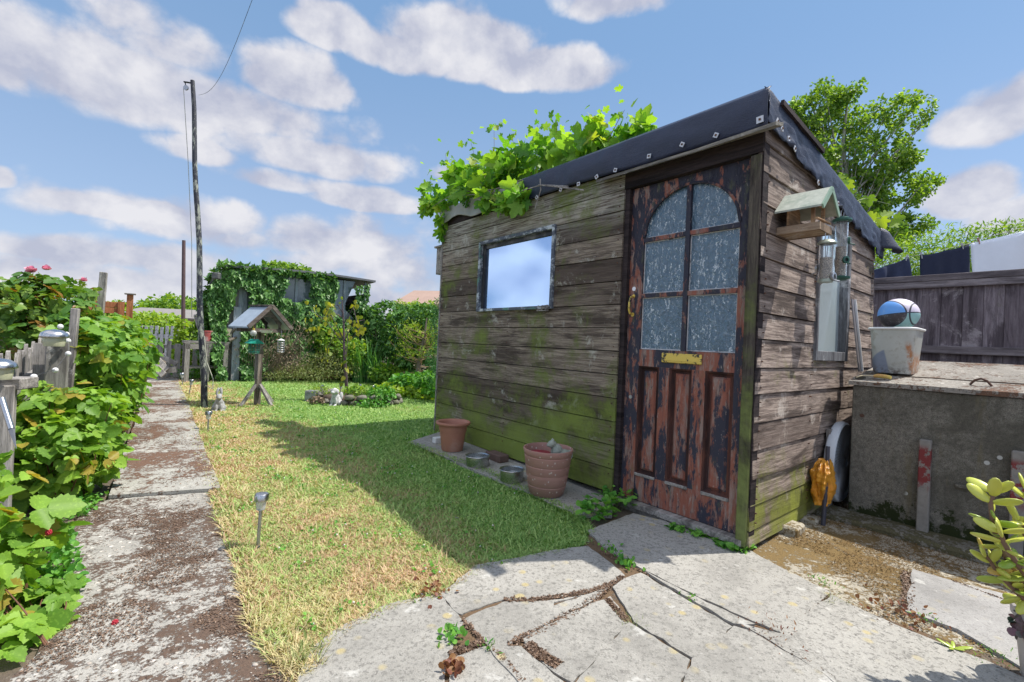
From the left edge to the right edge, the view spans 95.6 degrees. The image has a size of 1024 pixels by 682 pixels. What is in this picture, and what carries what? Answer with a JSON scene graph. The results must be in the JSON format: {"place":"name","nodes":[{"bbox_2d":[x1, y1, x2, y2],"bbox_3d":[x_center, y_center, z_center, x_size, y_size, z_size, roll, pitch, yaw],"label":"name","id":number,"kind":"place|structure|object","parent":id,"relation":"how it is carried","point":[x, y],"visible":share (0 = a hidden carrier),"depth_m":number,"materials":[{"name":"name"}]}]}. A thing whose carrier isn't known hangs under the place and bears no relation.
{"place":"outdoors","nodes":[
{"label":"outdoors","id":0,"kind":"place"},
{"bbox_2d":[8,492,295,681],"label":"path","id":1,"kind":"structure","parent":0,"point":[124,661],"depth_m":1.71,"materials":[{"name":"concrete"}]},
{"bbox_2d":[15,493,284,681],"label":"pebbles","id":2,"kind":"object","parent":1,"relation":"on","point":[166,663],"visible":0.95,"depth_m":1.77,"materials":[{"name":"gravel"}]},
{"bbox_2d":[20,494,309,681],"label":"moss debris","id":3,"kind":"object","parent":1,"relation":"on","point":[133,604],"visible":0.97,"depth_m":1.73,"materials":[{"name":"plant"}]},
{"bbox_2d":[174,379,328,681],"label":"grass","id":4,"kind":"structure","parent":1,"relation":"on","point":[257,585],"depth_m":1.91,"materials":[{"name":"plant"}]},
{"bbox_2d":[109,377,219,498],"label":"path","id":5,"kind":"structure","parent":0,"point":[143,475],"depth_m":3.60,"materials":[{"name":"concrete"}]},
{"bbox_2d":[111,377,218,487],"bbox_3d":[-4.271,0.786,5.652,0.552,0.102,7.254,3,0,-38],"label":"moss debris","id":6,"kind":"object","parent":5,"relation":"on","point":[174,442],"visible":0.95,"depth_m":3.80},
{"bbox_2d":[180,378,587,653],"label":"lawn","id":7,"kind":"structure","parent":0,"point":[290,539],"depth_m":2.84,"materials":[{"name":"plant"}]},
{"bbox_2d":[183,80,220,407],"bbox_3d":[-3.785,-1.174,5.620,0.537,3.960,0.087,2,0,0],"label":"washing line pole","id":8,"kind":"object","parent":7,"relation":"on","point":[202,349],"visible":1,"depth_m":5.60,"materials":[{"name":"wood"}]},
{"bbox_2d":[181,340,229,381],"bbox_3d":[-5.645,0.372,8.546,0.690,0.740,0.500,3,0,-40],"label":"workbench","id":9,"kind":"object","parent":7,"relation":"on","point":[187,346],"visible":0.61,"depth_m":8.36,"materials":[{"name":"wood"}]},
{"bbox_2d":[228,304,292,406],"bbox_3d":[-3.260,0.179,5.991,0.503,1.301,0.631,2,0,28],"label":"bird table","id":10,"kind":"object","parent":7,"relation":"on","point":[272,318],"visible":0.86,"depth_m":5.96,"materials":[{"name":"wood"}]},
{"bbox_2d":[254,492,268,547],"bbox_3d":[-1.216,0.876,2.238,0.063,0.284,0.063,4,-1,-13],"label":"solar light","id":11,"kind":"object","parent":7,"relation":"on","point":[261,499],"visible":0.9,"depth_m":2.23,"materials":[{"name":"metal"}]},
{"bbox_2d":[229,317,313,380],"bbox_3d":[-4.617,0.151,9.027,1.439,1.276,0.957,2,0,0],"label":"dead shrub","id":12,"kind":"object","parent":7,"relation":"on","point":[278,361],"visible":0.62,"depth_m":8.95,"materials":[{"name":"brown plant"}]},
{"bbox_2d":[263,342,362,381],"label":"shrub","id":13,"kind":"object","parent":7,"relation":"on","point":[320,373],"visible":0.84,"depth_m":9.07,"materials":[{"name":"green plant"}]},
{"bbox_2d":[303,319,407,384],"bbox_3d":[-3.184,0.195,9.457,2.515,1.310,0.770,2,0,17],"label":"shrub","id":14,"kind":"object","parent":7,"relation":"on","point":[349,345],"visible":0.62,"depth_m":9.37,"materials":[{"name":"green plant"}]},
{"bbox_2d":[316,389,402,405],"bbox_3d":[-2.176,0.803,6.661,1.210,0.166,0.936,2,0,0],"label":"stone border","id":15,"kind":"object","parent":7,"relation":"on","point":[349,399],"visible":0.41,"depth_m":6.30,"materials":[{"name":"stone"}]},
{"bbox_2d":[305,296,368,390],"bbox_3d":[-2.541,0.065,6.678,0.884,1.422,0.414,2,0,0],"label":"weeping tree","id":16,"kind":"object","parent":15,"relation":"on","point":[329,312],"visible":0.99,"depth_m":6.65,"materials":[{"name":"green plant"}]},
{"bbox_2d":[343,383,377,395],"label":"shrub","id":17,"kind":"object","parent":15,"relation":"on","point":[358,390],"visible":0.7,"depth_m":6.47,"materials":[{"name":"green plant"}]},
{"bbox_2d":[365,383,396,400],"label":"shrub","id":18,"kind":"object","parent":15,"relation":"on","point":[385,393],"visible":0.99,"depth_m":6.34,"materials":[{"name":"green plant"}]},
{"bbox_2d":[345,337,384,382],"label":"iris clump","id":19,"kind":"object","parent":7,"relation":"on","point":[361,379],"visible":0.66,"depth_m":9.40,"materials":[{"name":"plant"}]},
{"bbox_2d":[374,381,434,399],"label":"ground shrub","id":20,"kind":"object","parent":7,"relation":"on","point":[410,392],"visible":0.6,"depth_m":7.35,"materials":[{"name":"green plant"}]},
{"bbox_2d":[384,315,437,375],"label":"shrub","id":21,"kind":"object","parent":7,"relation":"on","point":[421,352],"visible":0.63,"depth_m":8.71,"materials":[{"name":"green plant"}]},
{"bbox_2d":[387,369,435,397],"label":"ground shrub","id":22,"kind":"object","parent":7,"relation":"on","point":[417,380],"visible":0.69,"depth_m":7.36,"materials":[{"name":"green plant"}]},
{"bbox_2d":[424,297,438,377],"bbox_3d":[-1.219,0.104,7.402,0.402,1.645,1.694,3,0,-13],"label":"conifer","id":23,"kind":"object","parent":7,"relation":"on","point":[434,359],"visible":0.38,"depth_m":7.08,"materials":[{"name":"green plant"}]},
{"bbox_2d":[404,440,595,535],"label":"grass","id":24,"kind":"structure","parent":7,"relation":"on","point":[585,524],"depth_m":2.90,"materials":[{"name":"plant"}]},
{"bbox_2d":[0,339,987,681],"bbox_3d":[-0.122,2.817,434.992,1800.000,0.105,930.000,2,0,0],"label":"ground","id":25,"kind":"structure","parent":0,"point":[8,669],"depth_m":2.52,"materials":[{"name":"soil"}]},
{"bbox_2d":[0,385,16,506],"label":"fence post","id":26,"kind":"object","parent":25,"relation":"on","point":[8,393],"visible":0.37,"depth_m":2.23,"materials":[{"name":"wood"}]},
{"bbox_2d":[0,376,38,389],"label":"shelf board","id":27,"kind":"object","parent":26,"relation":"on","point":[21,382],"visible":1,"depth_m":2.28,"materials":[{"name":"wood"}]},
{"bbox_2d":[0,397,16,448],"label":"garden stake","id":28,"kind":"object","parent":27,"relation":"hanging from","point":[7,416],"visible":1,"depth_m":2.08,"materials":[{"name":"metal"}]},
{"bbox_2d":[0,358,18,379],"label":"solar light","id":29,"kind":"object","parent":27,"relation":"on","point":[8,367],"visible":1,"depth_m":2.17,"materials":[{"name":"silver"}]},
{"bbox_2d":[0,337,45,462],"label":"picket fence","id":30,"kind":"object","parent":25,"relation":"on","point":[29,361],"visible":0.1,"depth_m":2.90,"materials":[{"name":"wood"}]},
{"bbox_2d":[0,507,89,661],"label":"raspberry bush","id":31,"kind":"object","parent":25,"relation":"on","point":[27,625],"visible":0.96,"depth_m":1.60,"materials":[{"name":"green plant"}]},
{"bbox_2d":[0,449,92,554],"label":"raspberry bush","id":32,"kind":"object","parent":25,"relation":"on","point":[45,515],"visible":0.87,"depth_m":1.76,"materials":[{"name":"green plant"}]},
{"bbox_2d":[0,264,103,360],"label":"rose bush","id":33,"kind":"object","parent":25,"relation":"on","point":[31,306],"visible":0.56,"depth_m":3.90,"materials":[{"name":"green plant"}]},
{"bbox_2d":[16,516,91,590],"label":"weeds","id":34,"kind":"object","parent":25,"relation":"on","point":[54,557],"visible":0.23,"depth_m":1.94,"materials":[{"name":"green plant"}]},
{"bbox_2d":[43,338,69,392],"bbox_3d":[-2.834,0.457,2.878,0.100,0.965,0.100,3,0,-39],"label":"fence post","id":35,"kind":"object","parent":25,"relation":"on","point":[55,356],"visible":0.14,"depth_m":2.84,"materials":[{"name":"wood"}]},
{"bbox_2d":[38,329,69,346],"bbox_3d":[-2.681,-0.020,2.720,0.132,0.100,0.132,2,0,0],"label":"solar light","id":36,"kind":"object","parent":35,"relation":"attached to","point":[53,337],"visible":1,"depth_m":2.68,"materials":[{"name":"silver"}]},
{"bbox_2d":[68,308,79,387],"bbox_3d":[-3.252,0.342,3.406,0.046,1.165,0.045,5,-1,-29],"label":"post","id":37,"kind":"object","parent":25,"relation":"on","point":[74,322],"visible":0.44,"depth_m":3.40,"materials":[{"name":"wood"}]},
{"bbox_2d":[12,380,138,512],"bbox_3d":[-2.650,0.623,2.786,0.713,0.776,0.908,2,0,0],"label":"raspberry bush","id":38,"kind":"object","parent":25,"relation":"on","point":[69,441],"visible":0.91,"depth_m":2.60,"materials":[{"name":"green plant"}]},
{"bbox_2d":[58,490,108,519],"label":"weeds","id":39,"kind":"object","parent":25,"relation":"on","point":[95,500],"visible":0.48,"depth_m":2.62,"materials":[{"name":"green plant"}]},
{"bbox_2d":[96,272,107,313],"bbox_3d":[-4.120,0.103,4.610,0.055,1.578,0.055,5,-1,-29],"label":"post","id":40,"kind":"object","parent":25,"relation":"on","point":[102,284],"visible":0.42,"depth_m":4.60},
{"bbox_2d":[44,304,163,439],"bbox_3d":[-3.480,0.282,4.069,0.744,1.143,1.495,3,0,-27],"label":"raspberry bush","id":41,"kind":"object","parent":25,"relation":"on","point":[115,358],"visible":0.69,"depth_m":3.68,"materials":[{"name":"green plant"}]},
{"bbox_2d":[88,293,135,318],"bbox_3d":[-6.119,0.035,7.062,0.570,1.561,0.140,3,0,-39],"label":"timber frame","id":42,"kind":"object","parent":25,"relation":"on","point":[118,308],"visible":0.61,"depth_m":7.10,"materials":[{"name":"wood"}]},
{"bbox_2d":[107,312,161,402],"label":"raspberry bush","id":43,"kind":"object","parent":25,"relation":"on","point":[116,317],"visible":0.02,"depth_m":5.91,"materials":[{"name":"green plant"}]},
{"bbox_2d":[124,307,196,338],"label":"house","id":44,"kind":"structure","parent":25,"relation":"on","point":[176,312],"depth_m":39.83,"materials":[{"name":"brick"}]},
{"bbox_2d":[133,310,192,351],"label":"hedge","id":45,"kind":"object","parent":25,"relation":"on","point":[154,316],"visible":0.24,"depth_m":17.64,"materials":[{"name":"green plant"}]},
{"bbox_2d":[133,292,196,309],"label":"tree","id":46,"kind":"object","parent":25,"relation":"on","point":[168,301],"visible":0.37,"depth_m":53.43,"materials":[{"name":"green plant"}]},
{"bbox_2d":[141,325,191,355],"bbox_3d":[-10.483,0.040,14.018,3.800,1.030,0.060,3,0,-11],"label":"picket fence","id":47,"kind":"object","parent":25,"relation":"on","point":[161,336],"visible":0.12,"depth_m":13.99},
{"bbox_2d":[149,341,198,376],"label":"picket gate","id":48,"kind":"structure","parent":25,"relation":"on","point":[169,346],"depth_m":8.91,"materials":[{"name":"wood"}]},
{"bbox_2d":[171,318,188,365],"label":"hedge","id":49,"kind":"object","parent":25,"relation":"on","point":[182,333],"visible":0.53,"depth_m":10.56,"materials":[{"name":"green plant"}]},
{"bbox_2d":[181,240,185,362],"bbox_3d":[-7.633,-0.839,10.791,0.195,3.000,0.086,2,0,0],"label":"post","id":50,"kind":"object","parent":25,"relation":"on","point":[183,278],"visible":0.66,"depth_m":10.77,"materials":[{"name":"wood"}]},
{"bbox_2d":[261,259,311,270],"bbox_3d":[-7.869,-1.049,16.038,1.796,3.452,1.677,2,0,30],"label":"tree","id":51,"kind":"object","parent":25,"relation":"on","point":[293,266],"visible":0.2,"depth_m":15.61,"materials":[{"name":"green plant"}]},
{"bbox_2d":[214,265,375,380],"bbox_3d":[-4.973,-0.328,10.373,2.864,2.252,2.500,3,0,-39],"label":"greenhouse","id":52,"kind":"object","parent":25,"relation":"on","point":[297,290],"visible":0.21,"depth_m":9.40,"materials":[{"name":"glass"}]},
{"bbox_2d":[194,267,227,373],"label":"ivy","id":53,"kind":"object","parent":52,"relation":"attached to","point":[208,278],"visible":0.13,"depth_m":8.76,"materials":[{"name":"green plant"}]},
{"bbox_2d":[206,258,370,381],"bbox_3d":[-4.405,-0.271,9.391,3.032,2.460,0.800,3,0,-40],"label":"ivy","id":54,"kind":"object","parent":52,"relation":"attached to","point":[276,282],"visible":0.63,"depth_m":8.97,"materials":[{"name":"green plant"}]},
{"bbox_2d":[297,276,309,321],"bbox_3d":[-4.296,-0.770,9.559,0.238,1.107,0.006,3,0,-40],"label":"window pane","id":55,"kind":"structure","parent":52,"relation":"in","point":[303,287],"depth_m":9.55,"materials":[{"name":"grey glass"}]},
{"bbox_2d":[345,299,438,377],"bbox_3d":[-2.496,0.022,9.937,3.149,1.872,1.208,2,0,37],"label":"hedge","id":56,"kind":"object","parent":25,"relation":"on","point":[380,327],"visible":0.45,"depth_m":9.66,"materials":[{"name":"green plant"}]},
{"bbox_2d":[397,290,439,338],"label":"house","id":57,"kind":"structure","parent":25,"relation":"on","point":[422,296],"depth_m":31.49,"materials":[{"name":"brick"}]},
{"bbox_2d":[434,86,902,547],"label":"garden shed","id":58,"kind":"structure","parent":25,"relation":"on","point":[658,321],"depth_m":2.93,"materials":[{"name":"wood"}]},
{"bbox_2d":[476,224,556,311],"bbox_3d":[0.015,-0.568,3.919,0.099,0.664,0.994,3,0,-40],"label":"window","id":59,"kind":"structure","parent":58,"relation":"in","point":[516,271],"depth_m":3.90,"materials":[{"name":"glass"}]},
{"bbox_2d":[414,84,657,242],"bbox_3d":[-0.103,-1.609,4.276,0.772,1.277,3.168,3,0,-39],"label":"grapevine","id":60,"kind":"object","parent":58,"relation":"on","point":[506,169],"visible":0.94,"depth_m":4.00,"materials":[{"name":"green plant"}]},
{"bbox_2d":[621,158,750,533],"bbox_3d":[0.996,0.016,2.746,0.086,2.002,0.775,3,0,-40],"label":"door","id":61,"kind":"structure","parent":58,"relation":"in","point":[689,235],"depth_m":2.73,"materials":[{"name":"paint"}]},
{"bbox_2d":[775,186,839,240],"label":"bird house","id":62,"kind":"structure","parent":58,"relation":"attached to","point":[821,205],"depth_m":2.46,"materials":[{"name":"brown wood"}]},
{"bbox_2d":[811,233,839,284],"bbox_3d":[1.639,-0.430,2.428,0.088,0.260,0.128,2,0,7],"label":"tube feeder","id":63,"kind":"object","parent":62,"relation":"hanging from","point":[824,268],"visible":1,"depth_m":2.40,"materials":[{"name":"white"}]},
{"bbox_2d":[810,458,836,506],"bbox_3d":[1.935,0.869,2.882,0.214,0.270,0.128,3,0,-39],"label":"plastic bag","id":64,"kind":"object","parent":58,"relation":"hanging from","point":[822,473],"visible":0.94,"depth_m":2.84,"materials":[{"name":"plastic"}]},
{"bbox_2d":[808,220,852,360],"bbox_3d":[2.142,-0.307,3.121,0.631,0.881,0.057,3,0,-40],"label":"window","id":65,"kind":"structure","parent":58,"relation":"in","point":[832,301],"depth_m":3.16,"materials":[{"name":"white mirror"}]},
{"bbox_2d":[851,299,863,371],"bbox_3d":[2.449,-0.041,3.300,0.061,0.516,0.090,3,0,-44],"label":"metal strip","id":66,"kind":"object","parent":58,"relation":"attached to","point":[857,335],"visible":1,"depth_m":3.30,"materials":[{"name":"grey metal"}]},
{"bbox_2d":[838,174,905,228],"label":"grapevine","id":67,"kind":"object","parent":58,"relation":"on","point":[885,214],"visible":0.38,"depth_m":4.21,"materials":[{"name":"green plant"}]},
{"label":"hook bracket","id":68,"kind":"object","parent":58,"relation":"attached to","visible":0},
{"bbox_2d":[832,212,854,280],"bbox_3d":[1.985,-0.573,2.796,0.106,0.416,0.128,3,0,-39],"label":"tube feeder","id":69,"kind":"object","parent":68,"relation":"hanging from","point":[841,257],"visible":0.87,"depth_m":2.77,"materials":[{"name":"white"}]},
{"bbox_2d":[777,520,804,537],"bbox_3d":[1.595,1.096,2.715,0.156,0.080,0.169,3,0,-42],"label":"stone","id":70,"kind":"object","parent":25,"relation":"on","point":[793,528],"visible":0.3,"depth_m":2.65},
{"bbox_2d":[824,421,850,501],"bbox_3d":[2.224,0.815,3.144,0.542,0.542,0.070,3,0,-41],"label":"round grille","id":71,"kind":"object","parent":25,"relation":"on","point":[838,441],"visible":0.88,"depth_m":3.09,"materials":[{"name":"grey plastic"}]},
{"bbox_2d":[788,75,946,269],"bbox_3d":[10.449,-3.233,14.007,5.207,9.416,2.155,2,0,0],"label":"poplar tree","id":72,"kind":"object","parent":25,"relation":"on","point":[903,159],"visible":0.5,"depth_m":13.72,"materials":[{"name":"green plant"}]},
{"bbox_2d":[751,502,1016,657],"bbox_3d":[2.135,1.125,2.329,1.702,0.033,1.436,3,0,-36],"label":"ground cover","id":73,"kind":"object","parent":25,"relation":"on","point":[802,561],"visible":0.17,"depth_m":2.33,"materials":[{"name":"soil"}]},
{"bbox_2d":[821,446,829,525],"bbox_3d":[1.918,0.889,2.840,0.027,0.483,0.104,2,0,42],"label":"metal rod","id":74,"kind":"object","parent":73,"relation":"on","point":[824,501],"visible":0.76,"depth_m":2.82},
{"bbox_2d":[753,502,990,650],"bbox_3d":[2.130,1.122,2.334,1.696,0.048,1.426,3,0,-36],"label":"moss debris","id":75,"kind":"object","parent":73,"relation":"on","point":[883,564],"visible":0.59,"depth_m":2.37,"materials":[{"name":"soil"}]},
{"bbox_2d":[898,570,914,610],"bbox_3d":[1.771,1.113,2.079,0.062,0.022,0.493,2,0,41],"label":"moss debris","id":76,"kind":"object","parent":73,"relation":"on","point":[905,588],"visible":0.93,"depth_m":2.09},
{"bbox_2d":[811,505,1023,566],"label":"kerb","id":77,"kind":"structure","parent":25,"relation":"on","point":[952,546],"depth_m":2.66,"materials":[{"name":"concrete"}]},
{"bbox_2d":[848,361,1023,555],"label":"coal bunker","id":78,"kind":"object","parent":25,"relation":"on","point":[928,438],"visible":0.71,"depth_m":2.69,"materials":[{"name":"concrete"}]},
{"bbox_2d":[868,327,925,373],"bbox_3d":[2.578,0.065,3.118,0.328,0.301,0.264,3,0,-39],"label":"storage tub","id":79,"kind":"object","parent":78,"relation":"on","point":[896,350],"visible":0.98,"depth_m":3.02,"materials":[{"name":"plastic"}]},
{"bbox_2d":[877,299,920,326],"bbox_3d":[2.592,-0.177,3.115,0.224,0.212,0.224,3,0,-31],"label":"ball","id":80,"kind":"object","parent":79,"relation":"on","point":[899,313],"visible":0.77,"depth_m":3.04,"materials":[{"name":"plastic"}]},
{"bbox_2d":[867,269,1023,368],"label":"board fence","id":81,"kind":"object","parent":25,"relation":"on","point":[972,317],"visible":0.29,"depth_m":3.92,"materials":[{"name":"wood"}]},
{"bbox_2d":[874,216,1023,275],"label":"hedge","id":82,"kind":"object","parent":25,"relation":"on","point":[920,248],"visible":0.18,"depth_m":9.12,"materials":[{"name":"green plant"}]},
{"bbox_2d":[409,432,613,517],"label":"pavement","id":83,"kind":"structure","parent":0,"point":[574,491],"depth_m":3.41,"materials":[{"name":"concrete"}]},
{"bbox_2d":[436,419,470,451],"bbox_3d":[-0.521,0.831,4.084,0.306,0.252,0.306,2,0,0],"label":"plant pot","id":84,"kind":"object","parent":83,"relation":"on","point":[452,433],"visible":1,"depth_m":3.99,"materials":[{"name":"ceramic"}]},
{"bbox_2d":[465,452,489,467],"bbox_3d":[-0.273,0.941,3.667,0.196,0.079,0.196,2,0,0],"label":"metal bowl","id":85,"kind":"object","parent":83,"relation":"on","point":[477,460],"visible":1,"depth_m":3.60,"materials":[{"name":"metal"}]},
{"bbox_2d":[499,465,524,483],"bbox_3d":[-0.002,0.961,3.348,0.184,0.082,0.184,2,0,0],"label":"metal bowl","id":86,"kind":"object","parent":83,"relation":"on","point":[512,474],"visible":1,"depth_m":3.29,"materials":[{"name":"metal"}]},
{"bbox_2d":[523,442,572,497],"bbox_3d":[0.237,0.868,3.118,0.336,0.303,0.336,2,0,0],"label":"plant pot","id":87,"kind":"object","parent":83,"relation":"on","point":[547,475],"visible":0.97,"depth_m":3.00,"materials":[{"name":"ceramic"}]},
{"bbox_2d":[576,483,636,520],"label":"weeds","id":88,"kind":"object","parent":83,"relation":"on","point":[586,504],"visible":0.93,"depth_m":2.80,"materials":[{"name":"green plant"}]},
{"bbox_2d":[0,0,1023,314],"label":"sky","id":89,"kind":"structure","parent":0,"point":[319,122],"materials":[{"name":"blue"}]},
{"bbox_2d":[294,513,1023,681],"bbox_3d":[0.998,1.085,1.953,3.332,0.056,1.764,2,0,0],"label":"patio","id":90,"kind":"structure","parent":0,"point":[839,640],"depth_m":1.72,"materials":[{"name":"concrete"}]},
{"bbox_2d":[276,630,337,668],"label":"grass tuft","id":91,"kind":"object","parent":90,"relation":"on","point":[304,652],"visible":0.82,"depth_m":1.48,"materials":[{"name":"beige plant"}]},
{"bbox_2d":[413,573,459,608],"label":"weed","id":92,"kind":"object","parent":90,"relation":"on","point":[436,584],"visible":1,"depth_m":1.89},
{"bbox_2d":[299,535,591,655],"bbox_3d":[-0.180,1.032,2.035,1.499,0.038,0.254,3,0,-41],"label":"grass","id":93,"kind":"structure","parent":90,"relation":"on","point":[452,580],"depth_m":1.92,"materials":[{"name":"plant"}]},
{"bbox_2d":[438,653,464,677],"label":"dry leaf","id":94,"kind":"object","parent":90,"relation":"on","point":[454,664],"visible":1,"depth_m":1.45,"materials":[{"name":"plant"}]},
{"bbox_2d":[436,621,468,647],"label":"weed","id":95,"kind":"object","parent":90,"relation":"on","point":[449,627],"visible":1,"depth_m":1.61,"materials":[{"name":"green plant"}]},
{"bbox_2d":[447,638,483,655],"bbox_3d":[-0.153,1.027,1.554,0.138,0.024,0.046,3,0,-35],"label":"moss debris","id":96,"kind":"object","parent":90,"relation":"on","point":[461,649],"visible":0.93,"depth_m":1.55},
{"bbox_2d":[461,617,525,681],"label":"moss debris","id":97,"kind":"object","parent":90,"relation":"on","point":[471,625],"visible":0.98,"depth_m":1.61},
{"bbox_2d":[522,640,563,667],"bbox_3d":[0.098,1.039,1.536,0.158,0.024,0.065,2,0,44],"label":"moss debris","id":98,"kind":"object","parent":90,"relation":"on","point":[535,650],"visible":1,"depth_m":1.53,"materials":[{"name":"plant"}]},
{"bbox_2d":[507,583,612,645],"bbox_3d":[0.217,1.046,1.785,0.620,0.021,0.070,3,0,-44],"label":"moss debris","id":99,"kind":"object","parent":90,"relation":"on","point":[555,623],"visible":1,"depth_m":1.74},
{"bbox_2d":[503,575,624,601],"bbox_3d":[0.247,1.047,1.946,0.595,0.020,0.100,3,0,-23],"label":"moss debris","id":100,"kind":"object","parent":90,"relation":"on","point":[572,593],"visible":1,"depth_m":1.91,"materials":[{"name":"plant"}]},
{"bbox_2d":[664,522,708,537],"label":"weeds","id":101,"kind":"object","parent":90,"relation":"on","point":[681,529],"visible":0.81,"depth_m":2.59,"materials":[{"name":"green plant"}]},
{"bbox_2d":[703,535,756,554],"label":"weeds","id":102,"kind":"object","parent":90,"relation":"on","point":[732,546],"visible":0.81,"depth_m":2.41,"materials":[{"name":"green plant"}]},
{"bbox_2d":[855,583,951,631],"bbox_3d":[1.578,1.086,1.897,0.257,0.045,0.316,3,0,-34],"label":"debris","id":103,"kind":"object","parent":90,"relation":"on","point":[897,610],"visible":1,"depth_m":1.88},
{"bbox_2d":[1007,610,1023,639],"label":"plant","id":104,"kind":"object","parent":90,"relation":"on","point":[1015,629],"visible":0.95,"depth_m":1.51,"materials":[{"name":"plant"}]},
{"bbox_2d":[1010,603,1023,676],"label":"pot","id":105,"kind":"object","parent":90,"relation":"on","point":[1020,643],"visible":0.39,"depth_m":1.53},
{"bbox_2d":[966,473,1023,614],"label":"jade plant","id":106,"kind":"object","parent":105,"relation":"in","point":[1008,570],"visible":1,"depth_m":1.50,"materials":[{"name":"green plant"}]},
{"bbox_2d":[874,227,1022,267],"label":"washing line","id":107,"kind":"object","parent":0,"point":[948,248],"visible":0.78,"depth_m":5.30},
{"bbox_2d":[874,257,911,277],"bbox_3d":[4.287,-0.792,5.306,0.504,0.362,0.125,2,0,0],"label":"shirt","id":108,"kind":"object","parent":107,"relation":"hanging from","point":[901,268],"visible":0.44,"depth_m":5.30,"materials":[{"name":"blue fabric"}]},
{"bbox_2d":[920,244,969,274],"bbox_3d":[4.944,-0.809,5.304,0.580,0.630,0.050,2,0,0],"label":"shirt","id":109,"kind":"object","parent":107,"relation":"hanging from","point":[956,260],"visible":0.52,"depth_m":5.30,"materials":[{"name":"fabric"}]},
{"bbox_2d":[971,231,1023,271],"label":"bed sheet","id":110,"kind":"object","parent":107,"relation":"hanging from","point":[1006,252],"visible":0.41,"depth_m":5.30,"materials":[{"name":"fabric"}]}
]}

